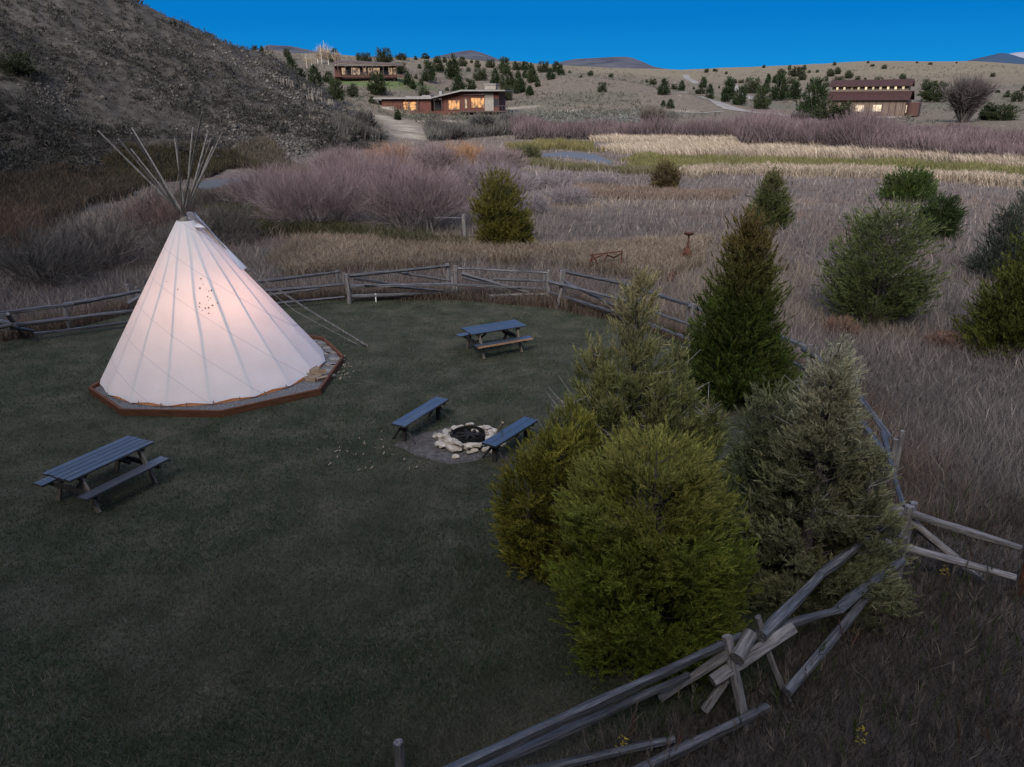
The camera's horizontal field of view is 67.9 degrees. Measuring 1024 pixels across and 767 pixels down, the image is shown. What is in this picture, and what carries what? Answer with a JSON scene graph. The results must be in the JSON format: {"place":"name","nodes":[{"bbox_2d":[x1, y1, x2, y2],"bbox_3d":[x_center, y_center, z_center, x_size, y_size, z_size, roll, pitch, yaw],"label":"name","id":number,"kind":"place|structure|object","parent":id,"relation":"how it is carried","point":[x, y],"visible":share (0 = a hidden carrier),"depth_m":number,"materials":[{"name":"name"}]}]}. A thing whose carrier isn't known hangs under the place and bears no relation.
{"place":"outdoors","nodes":[
{"label":"outdoors","id":0,"kind":"place"},
{"bbox_2d":[261,45,318,53],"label":"hill","id":1,"kind":"structure","parent":0,"point":[280,48],"depth_m":1276.72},
{"bbox_2d":[0,299,900,766],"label":"lawn","id":2,"kind":"structure","parent":0,"point":[470,365],"depth_m":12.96,"materials":[{"name":"plant"}]},
{"bbox_2d":[34,436,168,512],"bbox_3d":[-7.756,1.734,14.479,1.443,0.761,1.817,9,23,24],"label":"picnic table","id":3,"kind":"object","parent":2,"relation":"on","point":[82,467],"visible":1,"depth_m":14.17,"materials":[{"name":"grey wood"}]},
{"bbox_2d":[88,335,344,417],"bbox_3d":[-7.799,-0.467,21.143,6.140,0.170,6.827,0,21,0],"label":"teepee bed","id":4,"kind":"object","parent":2,"relation":"on","point":[333,363],"visible":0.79,"depth_m":18.72,"materials":[{"name":"wood"}]},
{"bbox_2d":[97,112,367,408],"bbox_3d":[-8.167,-3.562,20.005,6.021,6.779,6.119,6,22,17],"label":"teepee","id":5,"kind":"object","parent":4,"relation":"on","point":[211,321],"visible":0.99,"depth_m":19.17,"materials":[{"name":"fabric"}]},
{"bbox_2d":[391,397,450,443],"bbox_3d":[-2.039,0.834,17.153,0.645,0.482,1.758,10,23,26],"label":"bench","id":6,"kind":"object","parent":2,"relation":"on","point":[403,423],"visible":1,"depth_m":16.92,"materials":[{"name":"blue wood"}]},
{"bbox_2d":[395,427,488,463],"bbox_3d":[-1.398,1.352,16.395,1.933,0.001,1.871,-11,23,-27],"label":"dirt patch","id":7,"kind":"object","parent":2,"relation":"on","point":[427,448],"visible":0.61,"depth_m":16.20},
{"bbox_2d":[452,426,484,443],"bbox_3d":[-0.947,1.154,16.604,0.720,0.200,0.720,0,21,0],"label":"fire ring","id":8,"kind":"object","parent":7,"relation":"on","point":[464,434],"visible":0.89,"depth_m":16.58,"materials":[{"name":"black metal"}]},
{"bbox_2d":[254,263,695,344],"bbox_3d":[-1.248,-3.183,26.726,15.318,1.390,5.473,6,21,16],"label":"rail fence","id":9,"kind":"object","parent":2,"relation":"on","point":[563,283],"visible":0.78,"depth_m":27.64,"materials":[{"name":"wood"}]},
{"bbox_2d":[456,319,532,358],"bbox_3d":[-0.520,-1.312,22.440,1.811,0.761,1.458,-11,23,-27],"label":"picnic table","id":10,"kind":"object","parent":2,"relation":"on","point":[504,327],"visible":1,"depth_m":22.21,"materials":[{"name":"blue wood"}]},
{"bbox_2d":[482,417,537,464],"bbox_3d":[-0.027,1.218,16.092,0.645,0.482,1.595,13,24,32],"label":"bench","id":11,"kind":"object","parent":2,"relation":"on","point":[494,442],"visible":0.91,"depth_m":15.83,"materials":[{"name":"blue wood"}]},
{"bbox_2d":[540,411,764,694],"bbox_3d":[1.838,2.010,9.917,3.001,3.397,3.076,0,21,0],"label":"juniper tree","id":12,"kind":"object","parent":2,"relation":"on","point":[663,590],"visible":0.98,"depth_m":9.42,"materials":[{"name":"green plant"}]},
{"bbox_2d":[666,203,813,415],"bbox_3d":[5.507,-1.850,18.034,3.534,4.792,3.200,0,21,0],"label":"juniper tree","id":13,"kind":"object","parent":2,"relation":"on","point":[740,344],"visible":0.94,"depth_m":17.71,"materials":[{"name":"green plant"}]},
{"bbox_2d":[437,50,499,61],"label":"hill","id":14,"kind":"structure","parent":0,"point":[472,55],"depth_m":1458.31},
{"bbox_2d":[261,230,714,280],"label":"tan meadow grass","id":15,"kind":"structure","parent":0,"point":[502,252],"depth_m":34.84,"materials":[{"name":"plant"}]},
{"bbox_2d":[0,0,1023,766],"bbox_3d":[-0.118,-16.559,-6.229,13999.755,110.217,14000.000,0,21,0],"label":"terrain","id":16,"kind":"structure","parent":0,"point":[412,130],"depth_m":80.96,"materials":[{"name":"plant"}]},
{"bbox_2d":[0,51,41,74],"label":"juniper tree","id":17,"kind":"object","parent":16,"relation":"on","point":[15,63],"visible":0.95,"depth_m":79.35,"materials":[{"name":"green plant"}]},
{"bbox_2d":[0,192,60,271],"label":"willow shrub","id":18,"kind":"object","parent":16,"relation":"on","point":[12,227],"visible":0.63,"depth_m":34.09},
{"bbox_2d":[0,210,118,286],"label":"willow shrub","id":19,"kind":"object","parent":16,"relation":"on","point":[59,257],"visible":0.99,"depth_m":30.36,"materials":[{"name":"plant"}]},
{"bbox_2d":[0,284,140,336],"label":"rail fence","id":20,"kind":"object","parent":16,"relation":"on","point":[10,323],"visible":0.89,"depth_m":23.97,"materials":[{"name":"wood"}]},
{"bbox_2d":[0,160,148,250],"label":"rust brown reeds","id":21,"kind":"object","parent":16,"relation":"on","point":[55,195],"visible":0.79,"depth_m":57.81,"materials":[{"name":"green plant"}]},
{"bbox_2d":[37,199,156,271],"bbox_3d":[-18.267,-6.450,33.879,5.443,3.797,5.509,0,21,0],"label":"willow shrub","id":22,"kind":"object","parent":16,"relation":"on","point":[107,236],"visible":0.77,"depth_m":33.48,"materials":[{"name":"plant"}]},
{"bbox_2d":[104,191,192,238],"bbox_3d":[-19.612,-8.951,40.624,4.765,3.070,4.795,11,23,27],"label":"willow shrub","id":23,"kind":"object","parent":16,"relation":"on","point":[141,213],"visible":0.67,"depth_m":40.49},
{"bbox_2d":[124,184,204,228],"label":"willow shrub","id":24,"kind":"object","parent":16,"relation":"on","point":[178,201],"visible":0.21,"depth_m":44.05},
{"bbox_2d":[133,207,235,269],"bbox_3d":[-14.561,-6.341,33.814,4.421,3.004,4.197,0,21,0],"label":"willow shrub","id":25,"kind":"object","parent":16,"relation":"on","point":[161,240],"visible":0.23,"depth_m":33.25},
{"bbox_2d":[101,140,268,186],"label":"creek bank grass","id":26,"kind":"structure","parent":16,"relation":"on","point":[168,171],"depth_m":73.19,"materials":[{"name":"plant"}]},
{"bbox_2d":[0,0,388,176],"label":"bunch grass","id":27,"kind":"structure","parent":16,"relation":"on","point":[170,112],"depth_m":87.62,"materials":[{"name":"plant"}]},
{"bbox_2d":[0,0,389,176],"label":"sagebrush","id":28,"kind":"object","parent":16,"relation":"on","point":[5,158],"visible":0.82,"depth_m":90.14,"materials":[{"name":"grey plant"}]},
{"bbox_2d":[17,1,396,162],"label":"hillside rocks","id":29,"kind":"object","parent":16,"relation":"on","point":[232,124],"visible":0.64,"depth_m":91.06,"materials":[{"name":"stone"}]},
{"bbox_2d":[184,182,237,211],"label":"willow shrub","id":30,"kind":"object","parent":16,"relation":"on","point":[212,196],"visible":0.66,"depth_m":50.44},
{"bbox_2d":[192,194,269,245],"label":"willow shrub","id":31,"kind":"object","parent":16,"relation":"on","point":[223,227],"visible":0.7,"depth_m":38.87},
{"bbox_2d":[174,135,308,206],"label":"creek bank grass","id":32,"kind":"structure","parent":16,"relation":"on","point":[270,141],"depth_m":80.59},
{"bbox_2d":[210,159,314,210],"bbox_3d":[-16.609,-13.340,51.172,7.428,3.692,6.987,7,22,19],"label":"willow shrub","id":33,"kind":"object","parent":16,"relation":"on","point":[235,189],"visible":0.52,"depth_m":50.13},
{"bbox_2d":[236,153,381,230],"bbox_3d":[-11.340,-10.759,43.649,9.906,5.439,9.482,0,21,0],"label":"willow shrub","id":34,"kind":"object","parent":16,"relation":"on","point":[326,192],"visible":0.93,"depth_m":42.59,"materials":[{"name":"plant"}]},
{"bbox_2d":[304,63,323,86],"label":"juniper tree","id":35,"kind":"object","parent":16,"relation":"on","point":[317,76],"visible":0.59,"depth_m":214.10,"materials":[{"name":"green plant"}]},
{"bbox_2d":[326,78,345,99],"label":"juniper tree","id":36,"kind":"object","parent":16,"relation":"on","point":[336,93],"visible":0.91,"depth_m":204.56,"materials":[{"name":"green plant"}]},
{"bbox_2d":[195,191,478,248],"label":"dark undergrowth","id":37,"kind":"object","parent":16,"relation":"on","point":[316,227],"visible":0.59,"depth_m":41.11,"materials":[{"name":"brown plant"}]},
{"bbox_2d":[305,142,378,176],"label":"willow shrub","id":38,"kind":"object","parent":16,"relation":"on","point":[333,154],"visible":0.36,"depth_m":68.38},
{"bbox_2d":[329,109,384,141],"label":"dark brush","id":39,"kind":"object","parent":16,"relation":"on","point":[347,123],"visible":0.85,"depth_m":106.01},
{"bbox_2d":[350,109,377,126],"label":"bare bush","id":40,"kind":"object","parent":16,"relation":"on","point":[365,117],"visible":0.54,"depth_m":110.80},
{"bbox_2d":[332,60,403,80],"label":"house","id":41,"kind":"structure","parent":16,"relation":"on","point":[351,73],"depth_m":264.61,"materials":[{"name":"orange"}]},
{"bbox_2d":[306,138,430,199],"bbox_3d":[-10.614,-15.835,56.857,10.525,4.730,10.837,-19,28,-41],"label":"willow shrub","id":42,"kind":"object","parent":16,"relation":"on","point":[357,163],"visible":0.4,"depth_m":55.37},
{"bbox_2d":[365,70,390,94],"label":"juniper tree","id":43,"kind":"object","parent":16,"relation":"on","point":[373,88],"visible":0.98,"depth_m":235.27,"materials":[{"name":"green plant"}]},
{"bbox_2d":[373,47,393,62],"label":"juniper tree","id":44,"kind":"object","parent":16,"relation":"on","point":[381,55],"visible":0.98,"depth_m":378.24,"materials":[{"name":"green plant"}]},
{"bbox_2d":[360,139,417,169],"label":"willow shrub","id":45,"kind":"object","parent":16,"relation":"on","point":[403,151],"visible":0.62,"depth_m":78.09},
{"bbox_2d":[345,151,479,230],"bbox_3d":[-5.401,-10.696,43.129,9.085,5.288,8.788,-10,22,-23],"label":"willow shrub","id":46,"kind":"object","parent":16,"relation":"on","point":[436,198],"visible":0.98,"depth_m":42.11,"materials":[{"name":"plant"}]},
{"bbox_2d":[418,61,437,81],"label":"juniper tree","id":47,"kind":"object","parent":16,"relation":"on","point":[429,75],"visible":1,"depth_m":297.98,"materials":[{"name":"green plant"}]},
{"bbox_2d":[403,137,472,172],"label":"willow shrub","id":48,"kind":"object","parent":16,"relation":"on","point":[432,153],"visible":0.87,"depth_m":73.94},
{"bbox_2d":[373,84,513,114],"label":"house","id":49,"kind":"structure","parent":16,"relation":"on","point":[486,101],"depth_m":216.87,"materials":[{"name":"orange"}]},
{"bbox_2d":[441,51,462,79],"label":"juniper tree","id":50,"kind":"object","parent":16,"relation":"on","point":[452,65],"visible":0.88,"depth_m":325.00,"materials":[{"name":"green plant"}]},
{"bbox_2d":[435,138,492,170],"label":"willow shrub","id":51,"kind":"object","parent":16,"relation":"on","point":[468,148],"visible":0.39,"depth_m":77.07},
{"bbox_2d":[464,110,499,130],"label":"bare bush","id":52,"kind":"object","parent":16,"relation":"on","point":[486,119],"visible":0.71,"depth_m":140.90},
{"bbox_2d":[421,114,546,140],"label":"dark brush","id":53,"kind":"object","parent":16,"relation":"on","point":[434,130],"visible":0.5,"depth_m":135.31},
{"bbox_2d":[439,152,536,199],"bbox_3d":[-2.143,-15.137,55.983,7.412,3.920,7.698,9,23,24],"label":"willow shrub","id":54,"kind":"object","parent":16,"relation":"on","point":[472,171],"visible":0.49,"depth_m":55.44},
{"bbox_2d":[472,142,533,171],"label":"willow shrub","id":55,"kind":"object","parent":16,"relation":"on","point":[515,157],"visible":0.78,"depth_m":72.53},
{"bbox_2d":[467,160,539,246],"bbox_3d":[-0.443,-8.555,36.828,3.656,4.388,3.315,0,21,0],"label":"juniper tree","id":56,"kind":"object","parent":16,"relation":"on","point":[506,223],"visible":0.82,"depth_m":36.41,"materials":[{"name":"green plant"}]},
{"bbox_2d":[498,67,515,87],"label":"juniper tree","id":57,"kind":"object","parent":16,"relation":"on","point":[508,81],"visible":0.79,"depth_m":294.09,"materials":[{"name":"green plant"}]},
{"bbox_2d":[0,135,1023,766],"bbox_3d":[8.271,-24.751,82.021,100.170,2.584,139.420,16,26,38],"label":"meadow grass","id":58,"kind":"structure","parent":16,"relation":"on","point":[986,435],"depth_m":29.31,"materials":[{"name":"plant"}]},
{"bbox_2d":[0,271,1023,543],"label":"wooden fence","id":59,"kind":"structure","parent":16,"relation":"on","point":[522,299],"depth_m":24.72,"materials":[{"name":"wood"}]},
{"bbox_2d":[510,142,542,158],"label":"willow shrub","id":60,"kind":"object","parent":16,"relation":"on","point":[529,151],"visible":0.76,"depth_m":88.26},
{"bbox_2d":[513,168,545,190],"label":"willow shrub","id":61,"kind":"object","parent":16,"relation":"on","point":[534,179],"visible":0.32,"depth_m":60.98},
{"bbox_2d":[513,185,553,213],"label":"willow shrub","id":62,"kind":"object","parent":16,"relation":"on","point":[534,200],"visible":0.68,"depth_m":48.86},
{"bbox_2d":[483,393,607,585],"bbox_3d":[0.674,1.627,11.875,2.303,2.766,2.317,0,21,0],"label":"juniper tree","id":63,"kind":"object","parent":16,"relation":"on","point":[523,515],"visible":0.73,"depth_m":11.60,"materials":[{"name":"green plant"}]},
{"bbox_2d":[531,168,588,189],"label":"willow shrub","id":64,"kind":"object","parent":16,"relation":"on","point":[546,180],"visible":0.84,"depth_m":62.93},
{"bbox_2d":[545,183,596,204],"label":"willow shrub","id":65,"kind":"object","parent":16,"relation":"on","point":[560,195],"visible":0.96,"depth_m":52.67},
{"bbox_2d":[579,171,618,184],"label":"willow shrub","id":66,"kind":"object","parent":16,"relation":"on","point":[602,176],"visible":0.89,"depth_m":64.62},
{"bbox_2d":[522,265,745,519],"bbox_3d":[2.138,0.243,12.888,4.287,4.637,3.027,0,21,0],"label":"juniper tree","id":67,"kind":"object","parent":16,"relation":"on","point":[661,398],"visible":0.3,"depth_m":12.62,"materials":[{"name":"green plant"}]},
{"bbox_2d":[258,48,1023,125],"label":"distant scrub","id":68,"kind":"object","parent":16,"relation":"on","point":[417,115],"visible":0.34,"depth_m":237.47,"materials":[{"name":"green plant"}]},
{"bbox_2d":[393,512,907,766],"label":"rail fence","id":69,"kind":"object","parent":16,"relation":"on","point":[777,627],"visible":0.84,"depth_m":8.80,"materials":[{"name":"wood"}]},
{"bbox_2d":[503,107,801,139],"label":"willow thicket","id":70,"kind":"object","parent":16,"relation":"on","point":[525,126],"visible":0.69,"depth_m":128.39,"materials":[{"name":"plant"}]},
{"bbox_2d":[639,106,670,124],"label":"bare bush","id":71,"kind":"object","parent":16,"relation":"on","point":[648,113],"visible":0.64,"depth_m":160.39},
{"bbox_2d":[636,101,679,125],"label":"dark brush","id":72,"kind":"object","parent":16,"relation":"on","point":[673,118],"visible":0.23,"depth_m":169.35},
{"bbox_2d":[648,157,682,188],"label":"juniper tree","id":73,"kind":"object","parent":16,"relation":"on","point":[666,180],"visible":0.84,"depth_m":59.67,"materials":[{"name":"green plant"}]},
{"bbox_2d":[720,76,736,101],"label":"juniper tree","id":74,"kind":"object","parent":16,"relation":"on","point":[726,93],"visible":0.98,"depth_m":264.64,"materials":[{"name":"green plant"}]},
{"bbox_2d":[731,85,748,104],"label":"juniper tree","id":75,"kind":"object","parent":16,"relation":"on","point":[740,91],"visible":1,"depth_m":245.53,"materials":[{"name":"green plant"}]},
{"bbox_2d":[743,76,762,92],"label":"juniper tree","id":76,"kind":"object","parent":16,"relation":"on","point":[753,85],"visible":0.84,"depth_m":336.65,"materials":[{"name":"green plant"}]},
{"bbox_2d":[494,473,1023,766],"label":"foreground weeds","id":77,"kind":"object","parent":16,"relation":"on","point":[972,670],"visible":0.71,"depth_m":9.44,"materials":[{"name":"brown plant"}]},
{"bbox_2d":[749,85,772,109],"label":"juniper tree","id":78,"kind":"object","parent":16,"relation":"on","point":[765,101],"visible":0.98,"depth_m":236.21,"materials":[{"name":"green plant"}]},
{"bbox_2d":[740,162,799,228],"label":"juniper tree","id":79,"kind":"object","parent":16,"relation":"on","point":[778,208],"visible":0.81,"depth_m":42.10,"materials":[{"name":"green plant"}]},
{"bbox_2d":[710,375,831,579],"bbox_3d":[3.912,1.488,11.504,1.989,3.286,2.060,0,21,0],"label":"juniper tree","id":80,"kind":"object","parent":16,"relation":"on","point":[758,440],"visible":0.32,"depth_m":11.21,"materials":[{"name":"green plant"}]},
{"bbox_2d":[769,72,792,100],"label":"juniper tree","id":81,"kind":"object","parent":16,"relation":"on","point":[778,93],"visible":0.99,"depth_m":295.61,"materials":[{"name":"green plant"}]},
{"bbox_2d":[688,304,917,556],"bbox_3d":[6.656,0.175,17.667,2.167,1.349,12.087,-2,21,-4],"label":"rail fence","id":82,"kind":"object","parent":16,"relation":"on","point":[897,444],"visible":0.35,"depth_m":14.67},
{"bbox_2d":[588,133,1023,166],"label":"pale reed bed","id":83,"kind":"object","parent":16,"relation":"on","point":[684,144],"visible":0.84,"depth_m":95.98,"materials":[{"name":"beige plant"}]},
{"bbox_2d":[791,75,832,118],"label":"juniper tree","id":84,"kind":"object","parent":16,"relation":"on","point":[808,105],"visible":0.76,"depth_m":184.87,"materials":[{"name":"green plant"}]},
{"bbox_2d":[618,151,1023,177],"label":"green sedge","id":85,"kind":"object","parent":16,"relation":"on","point":[650,158],"visible":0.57,"depth_m":79.31,"materials":[{"name":"green plant"}]},
{"bbox_2d":[723,330,921,644],"bbox_3d":[4.401,1.349,10.671,2.915,4.291,2.754,18,28,41],"label":"juniper tree","id":86,"kind":"object","parent":16,"relation":"on","point":[837,417],"visible":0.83,"depth_m":10.61,"materials":[{"name":"green plant"}]},
{"bbox_2d":[810,99,859,119],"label":"juniper tree","id":87,"kind":"object","parent":16,"relation":"on","point":[836,109],"visible":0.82,"depth_m":174.01,"materials":[{"name":"green plant"}]},
{"bbox_2d":[817,314,863,337],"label":"willow shrub","id":88,"kind":"object","parent":16,"relation":"on","point":[830,322],"visible":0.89,"depth_m":23.59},
{"bbox_2d":[679,160,1023,186],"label":"pale reed bed","id":89,"kind":"object","parent":16,"relation":"on","point":[972,176],"visible":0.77,"depth_m":70.65,"materials":[{"name":"beige plant"}]},
{"bbox_2d":[826,79,921,117],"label":"barn","id":90,"kind":"structure","parent":16,"relation":"on","point":[887,94],"depth_m":194.17,"materials":[{"name":"wood"}]},
{"bbox_2d":[728,116,1022,138],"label":"willow thicket","id":91,"kind":"object","parent":16,"relation":"on","point":[953,128],"visible":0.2,"depth_m":122.43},
{"bbox_2d":[729,105,1023,158],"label":"willow thicket","id":92,"kind":"object","parent":16,"relation":"on","point":[865,131],"visible":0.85,"depth_m":97.25,"materials":[{"name":"plant"}]},
{"bbox_2d":[811,181,957,328],"bbox_3d":[11.939,-4.129,24.359,4.329,4.562,4.246,0,21,0],"label":"juniper tree","id":93,"kind":"object","parent":16,"relation":"on","point":[863,270],"visible":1,"depth_m":23.97,"materials":[{"name":"green plant"}]},
{"bbox_2d":[872,161,942,201],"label":"juniper tree","id":94,"kind":"object","parent":16,"relation":"on","point":[912,184],"visible":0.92,"depth_m":52.79,"materials":[{"name":"green plant"}]},
{"bbox_2d":[915,80,949,101],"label":"juniper tree","id":95,"kind":"object","parent":16,"relation":"on","point":[928,95],"visible":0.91,"depth_m":266.87,"materials":[{"name":"green plant"}]},
{"bbox_2d":[915,191,968,240],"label":"juniper tree","id":96,"kind":"object","parent":16,"relation":"on","point":[939,209],"visible":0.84,"depth_m":38.80,"materials":[{"name":"green plant"}]},
{"bbox_2d":[918,328,972,349],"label":"willow shrub","id":97,"kind":"object","parent":16,"relation":"on","point":[944,337],"visible":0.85,"depth_m":22.55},
{"bbox_2d":[885,504,1023,595],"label":"rail fence","id":98,"kind":"object","parent":16,"relation":"on","point":[915,517],"visible":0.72,"depth_m":11.43,"materials":[{"name":"wood"}]},
{"bbox_2d":[934,68,1002,122],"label":"cottonwood tree","id":99,"kind":"object","parent":16,"relation":"on","point":[966,98],"visible":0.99,"depth_m":156.94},
{"bbox_2d":[949,180,1023,279],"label":"juniper tree","id":100,"kind":"object","parent":16,"relation":"on","point":[997,245],"visible":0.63,"depth_m":30.32,"materials":[{"name":"green plant"}]},
{"bbox_2d":[950,221,1023,363],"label":"juniper tree","id":101,"kind":"object","parent":16,"relation":"on","point":[1000,313],"visible":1,"depth_m":21.69,"materials":[{"name":"green plant"}]},
{"bbox_2d":[979,103,1023,120],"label":"juniper tree","id":102,"kind":"object","parent":16,"relation":"on","point":[1000,114],"visible":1,"depth_m":164.49,"materials":[{"name":"green plant"}]},
{"bbox_2d":[504,137,604,151],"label":"creek bank grass","id":103,"kind":"structure","parent":0,"point":[574,145],"depth_m":109.02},
{"bbox_2d":[542,152,612,163],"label":"creek water","id":104,"kind":"structure","parent":0,"point":[597,158],"depth_m":95.84,"materials":[{"name":"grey liquid"}]},
{"bbox_2d":[139,0,1023,69],"label":"sky","id":105,"kind":"structure","parent":0,"point":[666,34],"materials":[{"name":"blue"}]},
{"bbox_2d":[498,110,680,124],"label":"grey sage bank","id":106,"kind":"structure","parent":0,"point":[622,118],"depth_m":184.71,"materials":[{"name":"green plant"}]},
{"bbox_2d":[506,153,678,175],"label":"creek bank grass","id":107,"kind":"structure","parent":0,"point":[579,165],"depth_m":77.07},
{"bbox_2d":[559,57,663,68],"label":"hill","id":108,"kind":"structure","parent":0,"point":[618,62],"depth_m":1369.76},
{"bbox_2d":[565,181,744,200],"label":"tan meadow grass","id":109,"kind":"structure","parent":0,"point":[644,192],"depth_m":56.90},
{"bbox_2d":[679,92,828,120],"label":"gravel road","id":110,"kind":"structure","parent":0,"point":[724,105],"depth_m":233.54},
{"bbox_2d":[968,53,1023,63],"bbox_3d":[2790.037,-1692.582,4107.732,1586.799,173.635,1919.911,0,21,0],"label":"mountain","id":111,"kind":"structure","parent":0,"point":[1005,58],"depth_m":3851.69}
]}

